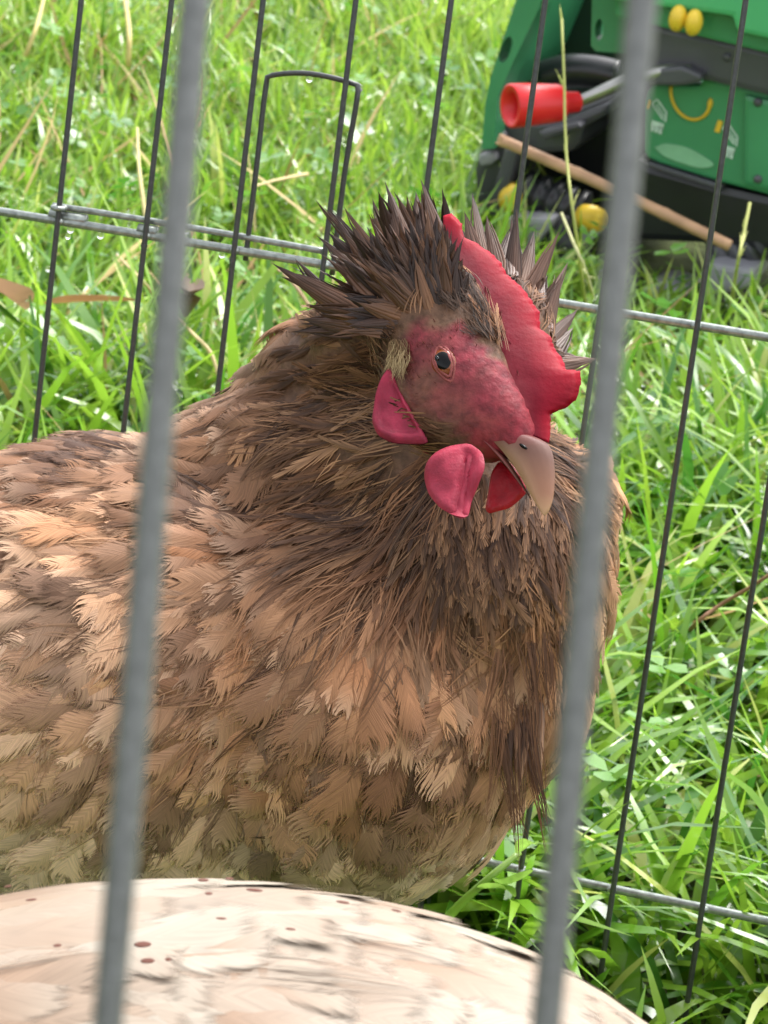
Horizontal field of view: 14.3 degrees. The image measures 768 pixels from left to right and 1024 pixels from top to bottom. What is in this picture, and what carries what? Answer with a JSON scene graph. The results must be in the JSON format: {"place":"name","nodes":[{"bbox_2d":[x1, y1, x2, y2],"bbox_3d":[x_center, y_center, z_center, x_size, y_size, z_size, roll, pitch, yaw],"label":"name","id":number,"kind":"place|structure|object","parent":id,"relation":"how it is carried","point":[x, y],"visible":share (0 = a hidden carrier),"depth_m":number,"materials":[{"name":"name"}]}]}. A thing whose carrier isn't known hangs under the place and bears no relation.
{"place":"outdoors","nodes":[
{"label":"outdoors","id":0,"kind":"place"},
{"bbox_2d":[0,0,767,1023],"bbox_3d":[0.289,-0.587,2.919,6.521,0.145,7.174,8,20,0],"label":"grass","id":1,"kind":"structure","parent":0,"point":[642,938],"depth_m":1.45,"materials":[{"name":"green plant"}]},
{"bbox_2d":[0,278,33,309],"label":"dry leaf","id":2,"kind":"object","parent":1,"relation":"on","point":[16,293],"visible":0.97,"depth_m":1.37,"materials":[{"name":"plant"}]},
{"bbox_2d":[24,0,44,56],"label":"straw","id":3,"kind":"object","parent":1,"relation":"on","point":[33,35],"visible":1,"depth_m":1.92,"materials":[{"name":"beige plant"}]},
{"bbox_2d":[44,294,134,303],"bbox_3d":[-0.127,-0.098,1.406,0.049,0.016,0.035,-5,23,-30],"label":"dry leaf","id":4,"kind":"object","parent":1,"relation":"on","point":[74,298],"visible":0.84,"depth_m":1.39,"materials":[{"name":"plant"}]},
{"bbox_2d":[123,0,131,66],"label":"straw","id":5,"kind":"object","parent":1,"relation":"on","point":[129,38],"visible":1,"depth_m":1.92,"materials":[{"name":"beige plant"}]},
{"bbox_2d":[116,254,152,295],"bbox_3d":[-0.126,-0.116,1.506,0.012,0.012,0.038,-9,26,-38],"label":"straw","id":6,"kind":"object","parent":1,"relation":"on","point":[128,267],"visible":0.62,"depth_m":1.50,"materials":[{"name":"beige plant"}]},
{"bbox_2d":[136,127,145,215],"bbox_3d":[-0.132,-0.183,1.658,0.005,0.032,0.081,3,20,-12],"label":"straw","id":7,"kind":"object","parent":1,"relation":"on","point":[143,202],"visible":0.91,"depth_m":1.64,"materials":[{"name":"beige plant"}]},
{"bbox_2d":[184,278,204,316],"bbox_3d":[-0.093,-0.110,1.468,0.014,0.034,0.127,6,20,-4],"label":"dry leaf","id":8,"kind":"object","parent":1,"relation":"on","point":[192,300],"visible":0.53,"depth_m":1.42,"materials":[{"name":"plant"}]},
{"bbox_2d":[184,323,217,375],"bbox_3d":[-0.088,-0.077,1.408,0.008,0.016,0.064,-2,22,-24],"label":"straw","id":9,"kind":"object","parent":1,"relation":"on","point":[201,342],"visible":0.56,"depth_m":1.39,"materials":[{"name":"beige plant"}]},
{"bbox_2d":[250,172,308,187],"bbox_3d":[-0.056,-0.185,1.721,0.007,0.013,0.091,13,21,16],"label":"straw","id":10,"kind":"object","parent":1,"relation":"on","point":[305,174],"visible":0.96,"depth_m":1.71,"materials":[{"name":"beige plant"}]},
{"bbox_2d":[277,269,309,305],"bbox_3d":[-0.048,-0.112,1.524,0.007,0.012,0.039,-6,24,-33],"label":"straw","id":11,"kind":"object","parent":1,"relation":"on","point":[296,287],"visible":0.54,"depth_m":1.51,"materials":[{"name":"beige plant"}]},
{"bbox_2d":[0,179,633,905],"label":"hen","id":12,"kind":"object","parent":1,"relation":"on","point":[368,557],"visible":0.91,"depth_m":0.79,"materials":[{"name":"brown"}]},
{"bbox_2d":[0,872,647,1023],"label":"hen","id":13,"kind":"object","parent":1,"relation":"on","point":[212,951],"visible":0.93,"depth_m":0.53,"materials":[{"name":"white"}]},
{"bbox_2d":[92,0,657,1023],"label":"pen panel","id":14,"kind":"object","parent":1,"relation":"on","point":[626,164],"visible":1,"depth_m":0.21,"materials":[{"name":"metal"}]},
{"bbox_2d":[0,0,767,1023],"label":"pen panel","id":15,"kind":"object","parent":1,"relation":"on","point":[68,216],"visible":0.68,"depth_m":0.97,"materials":[{"name":"metal"}]},
{"bbox_2d":[0,0,767,888],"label":"clover","id":16,"kind":"object","parent":1,"relation":"on","point":[594,760],"visible":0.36,"depth_m":1.72,"materials":[{"name":"green plant"}]},
{"bbox_2d":[0,0,767,776],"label":"dry straw","id":17,"kind":"object","parent":1,"relation":"on","point":[106,274],"visible":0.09,"depth_m":1.81,"materials":[{"name":"beige plant"}]},
{"bbox_2d":[4,1,767,968],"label":"water drops","id":18,"kind":"object","parent":1,"relation":"on","point":[452,209],"visible":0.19,"depth_m":1.66,"materials":[{"name":"clear liquid"}]},
{"bbox_2d":[444,838,538,919],"bbox_3d":[0.034,0.114,0.944,0.030,0.038,0.016,24,26,38],"label":"weed sprout","id":19,"kind":"object","parent":1,"relation":"on","point":[454,910],"visible":0.92,"depth_m":0.94,"materials":[{"name":"green plant"}]},
{"bbox_2d":[556,4,586,322],"bbox_3d":[0.098,-0.168,1.605,0.032,0.217,0.248,9,20,5],"label":"grass stalk","id":20,"kind":"object","parent":1,"relation":"on","point":[572,203],"depth_m":1.50,"materials":[{"name":"plant"}]},
{"bbox_2d":[560,212,595,300],"bbox_3d":[0.112,-0.128,1.639,0.020,0.123,0.297,10,20,8],"label":"grass stalk","id":21,"kind":"object","parent":1,"relation":"on","point":[587,276],"depth_m":1.50,"materials":[{"name":"plant"}]},
{"bbox_2d":[476,0,767,299],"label":"toy","id":22,"kind":"object","parent":1,"relation":"on","point":[693,55],"visible":0.73,"depth_m":1.79,"materials":[{"name":"green plastic"}]},
{"bbox_2d":[495,133,731,250],"bbox_3d":[0.131,-0.184,1.764,0.151,0.037,0.008,16,22,22],"label":"wooden cane","id":23,"kind":"object","parent":22,"relation":"on","point":[645,204],"visible":0.87,"depth_m":1.76,"materials":[{"name":"brown wood"}]},
{"bbox_2d":[688,574,767,631],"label":"twig","id":24,"kind":"object","parent":1,"relation":"on","point":[716,607],"visible":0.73,"depth_m":1.20,"materials":[{"name":"wood"}]},
{"bbox_2d":[729,202,750,314],"bbox_3d":[0.191,-0.131,1.669,0.005,0.128,0.263,10,20,5],"label":"grass stalk","id":25,"kind":"object","parent":1,"relation":"on","point":[743,236],"depth_m":1.55,"materials":[{"name":"plant"}]},
{"bbox_2d":[636,985,711,1023],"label":"trampled grass","id":26,"kind":"structure","parent":0,"point":[639,1011],"depth_m":0.96,"materials":[{"name":"green plant"}]}
]}

